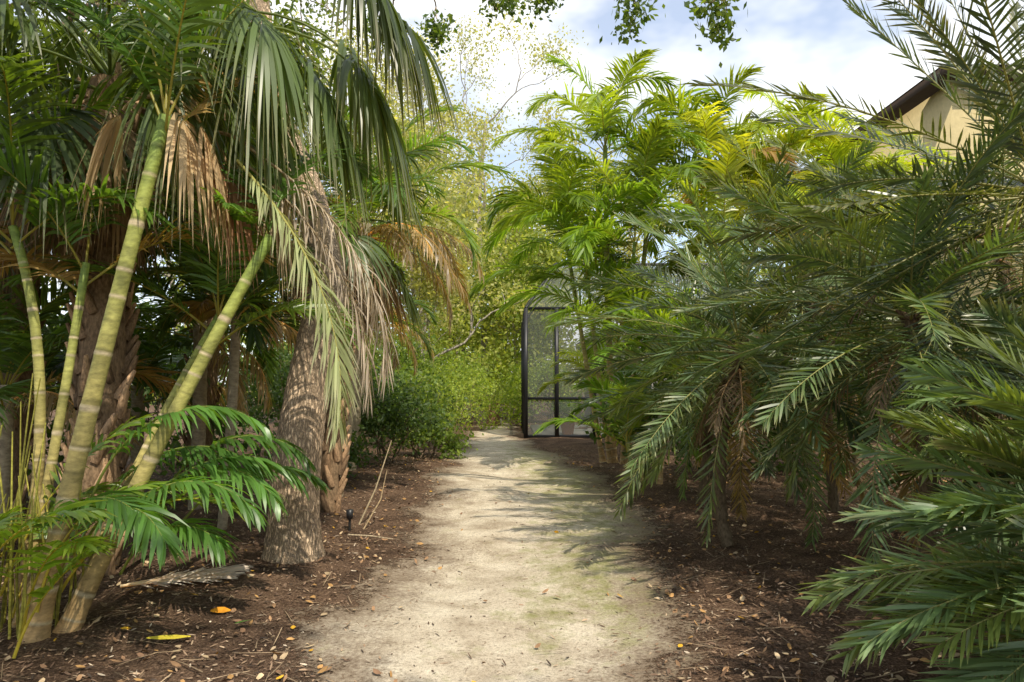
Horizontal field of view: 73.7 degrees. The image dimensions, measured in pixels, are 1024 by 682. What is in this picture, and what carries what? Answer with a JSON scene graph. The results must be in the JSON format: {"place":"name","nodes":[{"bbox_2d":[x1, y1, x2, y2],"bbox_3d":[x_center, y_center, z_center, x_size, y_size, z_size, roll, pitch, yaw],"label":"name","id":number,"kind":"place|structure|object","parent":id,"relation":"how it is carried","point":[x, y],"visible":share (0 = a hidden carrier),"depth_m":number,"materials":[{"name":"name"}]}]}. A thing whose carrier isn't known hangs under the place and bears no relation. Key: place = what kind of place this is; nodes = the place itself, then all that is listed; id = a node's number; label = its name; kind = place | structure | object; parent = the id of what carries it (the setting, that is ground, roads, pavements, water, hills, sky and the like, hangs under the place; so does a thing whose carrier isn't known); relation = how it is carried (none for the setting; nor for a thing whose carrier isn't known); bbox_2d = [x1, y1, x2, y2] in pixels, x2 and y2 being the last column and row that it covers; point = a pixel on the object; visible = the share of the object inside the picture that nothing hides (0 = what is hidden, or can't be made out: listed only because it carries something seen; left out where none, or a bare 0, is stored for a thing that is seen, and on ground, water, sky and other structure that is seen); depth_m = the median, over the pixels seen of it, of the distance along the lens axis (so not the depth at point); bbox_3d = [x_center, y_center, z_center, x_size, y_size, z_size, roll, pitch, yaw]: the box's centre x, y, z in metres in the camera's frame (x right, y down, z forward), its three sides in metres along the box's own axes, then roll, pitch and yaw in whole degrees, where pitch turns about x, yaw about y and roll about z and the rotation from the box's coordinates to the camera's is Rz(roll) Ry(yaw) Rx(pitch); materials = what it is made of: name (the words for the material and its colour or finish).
{"place":"outdoors","nodes":[
{"label":"outdoors","id":0,"kind":"place"},
{"bbox_2d":[265,411,733,681],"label":"garden path","id":1,"kind":"structure","parent":0,"point":[402,640],"depth_m":5.29,"materials":[{"name":"beige sand"}]},
{"bbox_2d":[445,203,599,419],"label":"oak tree","id":2,"kind":"object","parent":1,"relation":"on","point":[550,260],"visible":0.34,"depth_m":30.84,"materials":[{"name":"green plant"}]},
{"bbox_2d":[0,389,1023,681],"bbox_3d":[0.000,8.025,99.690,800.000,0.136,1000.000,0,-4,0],"label":"ground","id":3,"kind":"structure","parent":0,"point":[242,585],"depth_m":5.32,"materials":[{"name":"brown soil"}]},
{"bbox_2d":[27,306,130,475],"bbox_3d":[-8.659,0.861,11.387,6.631,3.683,4.367,-1,-4,21],"label":"shrub","id":4,"kind":"object","parent":3,"relation":"on","point":[61,458],"visible":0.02,"depth_m":10.06,"materials":[{"name":"green plant"}]},
{"bbox_2d":[0,14,178,524],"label":"cabbage palm","id":5,"kind":"object","parent":3,"relation":"on","point":[25,375],"visible":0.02,"depth_m":7.39,"materials":[{"name":"green plant"}]},
{"bbox_2d":[0,274,197,550],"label":"queen palm","id":6,"kind":"object","parent":3,"relation":"on","point":[21,340],"visible":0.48,"depth_m":6.50,"materials":[{"name":"green plant"}]},
{"bbox_2d":[39,250,242,418],"bbox_3d":[-7.292,-0.313,7.710,6.154,4.841,7.913,-3,-5,36],"label":"shrub","id":7,"kind":"object","parent":3,"relation":"on","point":[180,363],"visible":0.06,"depth_m":8.58,"materials":[{"name":"green plant"}]},
{"bbox_2d":[44,302,266,466],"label":"queen palm","id":8,"kind":"object","parent":3,"relation":"on","point":[139,393],"visible":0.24,"depth_m":9.22,"materials":[{"name":"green plant"}]},
{"bbox_2d":[50,73,286,351],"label":"oak tree","id":9,"kind":"object","parent":3,"relation":"on","point":[180,285],"visible":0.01,"depth_m":28.15,"materials":[{"name":"green plant"}]},
{"bbox_2d":[44,190,301,509],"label":"queen palm","id":10,"kind":"object","parent":3,"relation":"on","point":[203,311],"visible":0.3,"depth_m":8.24,"materials":[{"name":"green plant"}]},
{"bbox_2d":[69,303,283,475],"bbox_3d":[-6.562,0.876,12.814,3.952,3.395,5.159,4,-5,-45],"label":"shrub","id":11,"kind":"object","parent":3,"relation":"on","point":[175,443],"visible":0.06,"depth_m":12.61,"materials":[{"name":"green plant"}]},
{"bbox_2d":[120,563,252,587],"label":"fallen frond","id":12,"kind":"object","parent":3,"relation":"on","point":[212,574],"visible":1,"depth_m":5.31,"materials":[{"name":"grey plant"}]},
{"bbox_2d":[146,607,247,638],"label":"fallen leaf","id":13,"kind":"object","parent":3,"relation":"on","point":[220,609],"visible":1,"depth_m":4.17,"materials":[{"name":"yellow plant"}]},
{"bbox_2d":[0,0,399,658],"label":"areca palm","id":14,"kind":"object","parent":3,"relation":"on","point":[44,534],"visible":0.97,"depth_m":4.76,"materials":[{"name":"green plant"}]},
{"bbox_2d":[0,0,410,480],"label":"live oak tree","id":15,"kind":"object","parent":3,"relation":"on","point":[285,10],"visible":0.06,"depth_m":9.18,"materials":[{"name":"green plant"}]},
{"bbox_2d":[40,0,374,563],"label":"live oak tree","id":16,"kind":"object","parent":3,"relation":"on","point":[295,537],"visible":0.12,"depth_m":6.29,"materials":[{"name":"plant"}]},
{"bbox_2d":[86,4,335,497],"bbox_3d":[-4.338,-1.277,9.662,3.876,7.142,4.019,3,-5,-41],"label":"cabbage palm","id":17,"kind":"object","parent":3,"relation":"on","point":[213,378],"visible":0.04,"depth_m":9.51,"materials":[{"name":"green plant"}]},
{"bbox_2d":[0,0,465,580],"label":"cabbage palm","id":18,"kind":"object","parent":3,"relation":"on","point":[198,144],"visible":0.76,"depth_m":5.40,"materials":[{"name":"green plant"}]},
{"bbox_2d":[132,186,354,529],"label":"queen palm","id":19,"kind":"object","parent":3,"relation":"on","point":[271,330],"visible":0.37,"depth_m":7.33,"materials":[{"name":"green plant"}]},
{"bbox_2d":[218,332,293,433],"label":"shrub","id":20,"kind":"object","parent":3,"relation":"on","point":[249,377],"visible":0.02,"depth_m":16.51,"materials":[{"name":"green plant"}]},
{"bbox_2d":[171,2,416,347],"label":"oak tree","id":21,"kind":"object","parent":3,"relation":"on","point":[330,44],"visible":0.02,"depth_m":29.50,"materials":[{"name":"green plant"}]},
{"bbox_2d":[218,322,419,431],"bbox_3d":[-4.182,1.101,14.811,4.514,2.940,3.992,1,-4,-19],"label":"shrub","id":22,"kind":"object","parent":3,"relation":"on","point":[281,383],"visible":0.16,"depth_m":14.19,"materials":[{"name":"green plant"}]},
{"bbox_2d":[264,424,386,484],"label":"shrub","id":23,"kind":"object","parent":3,"relation":"on","point":[354,453],"visible":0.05,"depth_m":11.30,"materials":[{"name":"green plant"}]},
{"bbox_2d":[212,117,462,511],"bbox_3d":[-2.260,-0.214,8.758,2.988,4.903,4.020,-1,-4,17],"label":"cabbage palm","id":24,"kind":"object","parent":3,"relation":"on","point":[334,462],"visible":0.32,"depth_m":8.68,"materials":[{"name":"brown plant"}]},
{"bbox_2d":[346,509,353,530],"bbox_3d":[-1.780,1.967,7.489,0.079,0.240,0.080,0,-4,0],"label":"path light","id":25,"kind":"object","parent":3,"relation":"on","point":[349,514],"visible":1,"depth_m":7.47,"materials":[{"name":"metal"}]},
{"bbox_2d":[259,0,443,353],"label":"oak tree","id":26,"kind":"object","parent":3,"relation":"on","point":[355,48],"visible":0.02,"depth_m":25.01,"materials":[{"name":"green plant"}]},
{"bbox_2d":[267,240,439,470],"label":"queen palm","id":27,"kind":"object","parent":3,"relation":"on","point":[356,423],"visible":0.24,"depth_m":12.46,"materials":[{"name":"green plant"}]},
{"bbox_2d":[224,105,515,495],"bbox_3d":[-2.016,-0.611,9.764,3.837,5.707,4.300,-3,-5,36],"label":"queen palm","id":28,"kind":"object","parent":3,"relation":"on","point":[445,256],"visible":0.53,"depth_m":9.32,"materials":[{"name":"leaf"},{"name":"bark"}]},
{"bbox_2d":[348,440,391,538],"bbox_3d":[-1.532,1.609,7.418,0.459,0.957,1.130,1,-4,-11],"label":"dry stick","id":29,"kind":"object","parent":3,"relation":"on","point":[360,521],"visible":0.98,"depth_m":7.80,"materials":[{"name":"brown wood"}]},
{"bbox_2d":[292,89,504,384],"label":"oak tree","id":30,"kind":"object","parent":3,"relation":"on","point":[427,294],"visible":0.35,"depth_m":21.23,"materials":[{"name":"green plant"}]},
{"bbox_2d":[355,369,459,466],"bbox_3d":[-2.359,1.615,13.338,2.761,2.273,2.460,0,-4,0],"label":"shrub","id":31,"kind":"object","parent":3,"relation":"on","point":[376,419],"visible":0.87,"depth_m":13.11,"materials":[{"name":"green plant"}]},
{"bbox_2d":[364,320,474,434],"bbox_3d":[-3.398,1.100,20.028,4.152,3.616,4.037,2,-4,-27],"label":"shrub","id":32,"kind":"object","parent":3,"relation":"on","point":[402,353],"visible":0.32,"depth_m":19.90,"materials":[{"name":"green plant"}]},
{"bbox_2d":[46,277,797,404],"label":"distant tree line","id":33,"kind":"object","parent":3,"relation":"on","point":[289,353],"depth_m":59.53,"materials":[{"name":"green plant"}]},
{"bbox_2d":[369,358,482,447],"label":"shrub","id":34,"kind":"object","parent":3,"relation":"on","point":[423,388],"visible":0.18,"depth_m":17.47,"materials":[{"name":"green plant"}]},
{"bbox_2d":[391,399,477,458],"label":"shrub","id":35,"kind":"object","parent":3,"relation":"on","point":[452,437],"visible":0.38,"depth_m":14.88,"materials":[{"name":"green plant"}]},
{"bbox_2d":[347,20,536,364],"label":"oak tree","id":36,"kind":"object","parent":3,"relation":"on","point":[448,123],"visible":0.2,"depth_m":27.61,"materials":[{"name":"green plant"}]},
{"bbox_2d":[386,329,498,411],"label":"shrub","id":37,"kind":"object","parent":3,"relation":"on","point":[452,357],"visible":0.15,"depth_m":30.17,"materials":[{"name":"green plant"}]},
{"bbox_2d":[372,157,520,363],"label":"oak tree","id":38,"kind":"object","parent":3,"relation":"on","point":[485,233],"visible":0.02,"depth_m":36.88,"materials":[{"name":"green plant"}]},
{"bbox_2d":[410,360,483,434],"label":"shrub","id":39,"kind":"object","parent":3,"relation":"on","point":[458,412],"visible":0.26,"depth_m":20.57,"materials":[{"name":"green plant"}]},
{"bbox_2d":[382,203,526,417],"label":"oak tree","id":40,"kind":"object","parent":3,"relation":"on","point":[460,334],"visible":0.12,"depth_m":32.20,"materials":[{"name":"green plant"}]},
{"bbox_2d":[416,351,518,429],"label":"shrub","id":41,"kind":"object","parent":3,"relation":"on","point":[480,390],"visible":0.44,"depth_m":24.42,"materials":[{"name":"green plant"}]},
{"bbox_2d":[445,358,503,423],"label":"shrub","id":42,"kind":"object","parent":3,"relation":"on","point":[485,382],"visible":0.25,"depth_m":27.63,"materials":[{"name":"green plant"}]},
{"bbox_2d":[437,327,520,414],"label":"shrub","id":43,"kind":"object","parent":3,"relation":"on","point":[491,353],"visible":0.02,"depth_m":36.71,"materials":[{"name":"green plant"}]},
{"bbox_2d":[379,0,587,416],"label":"oak tree","id":44,"kind":"object","parent":3,"relation":"on","point":[477,129],"visible":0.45,"depth_m":34.60,"materials":[{"name":"green plant"}]},
{"bbox_2d":[432,191,535,393],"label":"oak tree","id":45,"kind":"object","parent":3,"relation":"on","point":[477,251],"visible":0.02,"depth_m":39.62,"materials":[{"name":"green plant"}]},
{"bbox_2d":[486,396,500,425],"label":"shrub","id":46,"kind":"object","parent":3,"relation":"on","point":[494,419],"visible":0.26,"depth_m":27.17,"materials":[{"name":"green plant"}]},
{"bbox_2d":[484,363,521,425],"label":"shrub","id":47,"kind":"object","parent":3,"relation":"on","point":[516,397],"visible":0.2,"depth_m":26.68,"materials":[{"name":"green plant"}]},
{"bbox_2d":[486,356,520,405],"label":"shrub","id":48,"kind":"object","parent":3,"relation":"on","point":[516,372],"visible":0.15,"depth_m":28.38,"materials":[{"name":"green plant"}]},
{"bbox_2d":[486,339,520,414],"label":"shrub","id":49,"kind":"object","parent":3,"relation":"on","point":[504,364],"visible":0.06,"depth_m":32.98,"materials":[{"name":"green plant"}]},
{"bbox_2d":[0,450,1021,681],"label":"leaf litter","id":50,"kind":"object","parent":3,"relation":"on","point":[830,678],"visible":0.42,"depth_m":4.76,"materials":[{"name":"brown plant"}]},
{"bbox_2d":[0,444,1022,681],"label":"mulch chips","id":51,"kind":"object","parent":3,"relation":"on","point":[312,675],"visible":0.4,"depth_m":4.91,"materials":[{"name":"brown wood"}]},
{"bbox_2d":[467,166,566,357],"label":"oak tree","id":52,"kind":"object","parent":3,"relation":"on","point":[509,235],"visible":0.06,"depth_m":39.36,"materials":[{"name":"green plant"}]},
{"bbox_2d":[353,0,747,67],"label":"live oak tree","id":53,"kind":"object","parent":3,"relation":"on","point":[435,33],"visible":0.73,"depth_m":7.21,"materials":[{"name":"green plant"}]},
{"bbox_2d":[472,88,659,339],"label":"oak tree","id":54,"kind":"object","parent":3,"relation":"on","point":[548,120],"visible":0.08,"depth_m":35.13,"materials":[{"name":"green plant"}]},
{"bbox_2d":[537,291,660,444],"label":"areca palm","id":55,"kind":"object","parent":3,"relation":"on","point":[560,375],"visible":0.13,"depth_m":17.71,"materials":[{"name":"green plant"}]},
{"bbox_2d":[464,48,750,463],"bbox_3d":[2.015,-1.839,13.605,6.181,8.658,5.998,0,-4,0],"label":"areca palm","id":56,"kind":"object","parent":3,"relation":"on","point":[590,234],"visible":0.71,"depth_m":13.59,"materials":[{"name":"green plant"}]},
{"bbox_2d":[533,286,728,485],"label":"areca palm","id":57,"kind":"object","parent":3,"relation":"on","point":[596,386],"visible":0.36,"depth_m":10.79,"materials":[{"name":"green plant"}]},
{"bbox_2d":[521,263,757,437],"bbox_3d":[4.008,0.342,23.928,7.296,5.606,6.320,0,-4,0],"label":"screen enclosure","id":58,"kind":"object","parent":3,"relation":"on","point":[539,356],"visible":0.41,"depth_m":20.79,"materials":[{"name":"metal"}]},
{"bbox_2d":[577,292,825,503],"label":"date palm","id":59,"kind":"object","parent":3,"relation":"on","point":[705,480],"visible":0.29,"depth_m":8.94,"materials":[{"name":"green plant"}]},
{"bbox_2d":[649,140,796,362],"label":"oak tree","id":60,"kind":"object","parent":3,"relation":"on","point":[700,257],"visible":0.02,"depth_m":38.64,"materials":[{"name":"green plant"}]},
{"bbox_2d":[558,318,893,488],"bbox_3d":[3.781,1.385,11.800,5.906,3.568,4.016,0,-4,0],"label":"shrub","id":61,"kind":"object","parent":3,"relation":"on","point":[604,435],"visible":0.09,"depth_m":11.83,"materials":[{"name":"green plant"}]},
{"bbox_2d":[616,63,889,462],"bbox_3d":[4.748,-1.437,13.767,5.610,7.877,5.345,0,-4,0],"label":"areca palm","id":62,"kind":"object","parent":3,"relation":"on","point":[722,146],"visible":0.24,"depth_m":13.42,"materials":[{"name":"green plant"}]},
{"bbox_2d":[544,143,970,550],"bbox_3d":[2.202,0.227,6.480,3.333,3.623,3.680,1,-4,-22],"label":"date palm","id":63,"kind":"object","parent":3,"relation":"on","point":[726,391],"visible":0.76,"depth_m":6.40,"materials":[{"name":"green plant"}]},
{"bbox_2d":[641,126,998,511],"bbox_3d":[3.488,-0.354,8.322,3.753,4.986,3.675,0,-4,0],"label":"date palm","id":64,"kind":"object","parent":3,"relation":"on","point":[833,500],"visible":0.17,"depth_m":8.23,"materials":[{"name":"green plant"}]},
{"bbox_2d":[700,81,979,461],"bbox_3d":[6.720,-1.680,14.448,5.728,8.454,4.311,-2,-4,23],"label":"areca palm","id":65,"kind":"object","parent":3,"relation":"on","point":[840,151],"visible":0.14,"depth_m":13.86,"materials":[{"name":"green plant"}]},
{"bbox_2d":[698,152,986,485],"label":"date palm","id":66,"kind":"object","parent":3,"relation":"on","point":[854,459],"visible":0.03,"depth_m":10.64,"materials":[{"name":"green plant"}]},
{"bbox_2d":[664,97,1023,581],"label":"date palm","id":67,"kind":"object","parent":3,"relation":"on","point":[909,302],"visible":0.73,"depth_m":5.02,"materials":[{"name":"green plant"}]},
{"bbox_2d":[677,0,1023,434],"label":"date palm","id":68,"kind":"object","parent":3,"relation":"on","point":[1005,105],"visible":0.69,"depth_m":4.86,"materials":[{"name":"green plant"}]},
{"bbox_2d":[729,299,983,469],"bbox_3d":[6.425,0.775,12.658,4.904,3.584,5.220,0,-4,0],"label":"shrub","id":69,"kind":"object","parent":3,"relation":"on","point":[834,421],"visible":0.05,"depth_m":12.13,"materials":[{"name":"green plant"}]},
{"bbox_2d":[767,108,1023,384],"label":"date palm","id":70,"kind":"object","parent":3,"relation":"on","point":[1015,171],"visible":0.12,"depth_m":7.47,"materials":[{"name":"green plant"}]},
{"bbox_2d":[794,319,1023,681],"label":"date palm","id":71,"kind":"object","parent":3,"relation":"on","point":[959,593],"visible":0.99,"depth_m":2.91,"materials":[{"name":"green plant"}]},
{"bbox_2d":[807,290,1023,550],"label":"date palm","id":72,"kind":"object","parent":3,"relation":"on","point":[998,416],"visible":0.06,"depth_m":6.58,"materials":[{"name":"green plant"}]},
{"bbox_2d":[875,290,1023,602],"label":"date palm","id":73,"kind":"object","parent":3,"relation":"on","point":[989,322],"visible":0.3,"depth_m":4.09,"materials":[{"name":"green plant"}]},
{"bbox_2d":[0,0,1023,381],"label":"sky","id":74,"kind":"structure","parent":0,"point":[819,44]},
{"bbox_2d":[555,139,681,262],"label":"oak tree","id":75,"kind":"object","parent":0,"point":[639,245],"visible":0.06,"depth_m":32.89,"materials":[{"name":"green plant"}]},
{"bbox_2d":[799,82,1023,441],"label":"walls","id":76,"kind":"structure","parent":0,"point":[935,105],"depth_m":17.16,"materials":[{"name":"paint"}]},
{"bbox_2d":[808,64,1016,164],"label":"roof","id":77,"kind":"structure","parent":76,"relation":"on","point":[904,94],"depth_m":18.22,"materials":[{"name":"paint"}]},
{"bbox_2d":[791,65,1023,179],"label":"fascia","id":78,"kind":"structure","parent":77,"relation":"attached to","point":[918,94],"depth_m":17.90,"materials":[{"name":"paint"}]}
]}

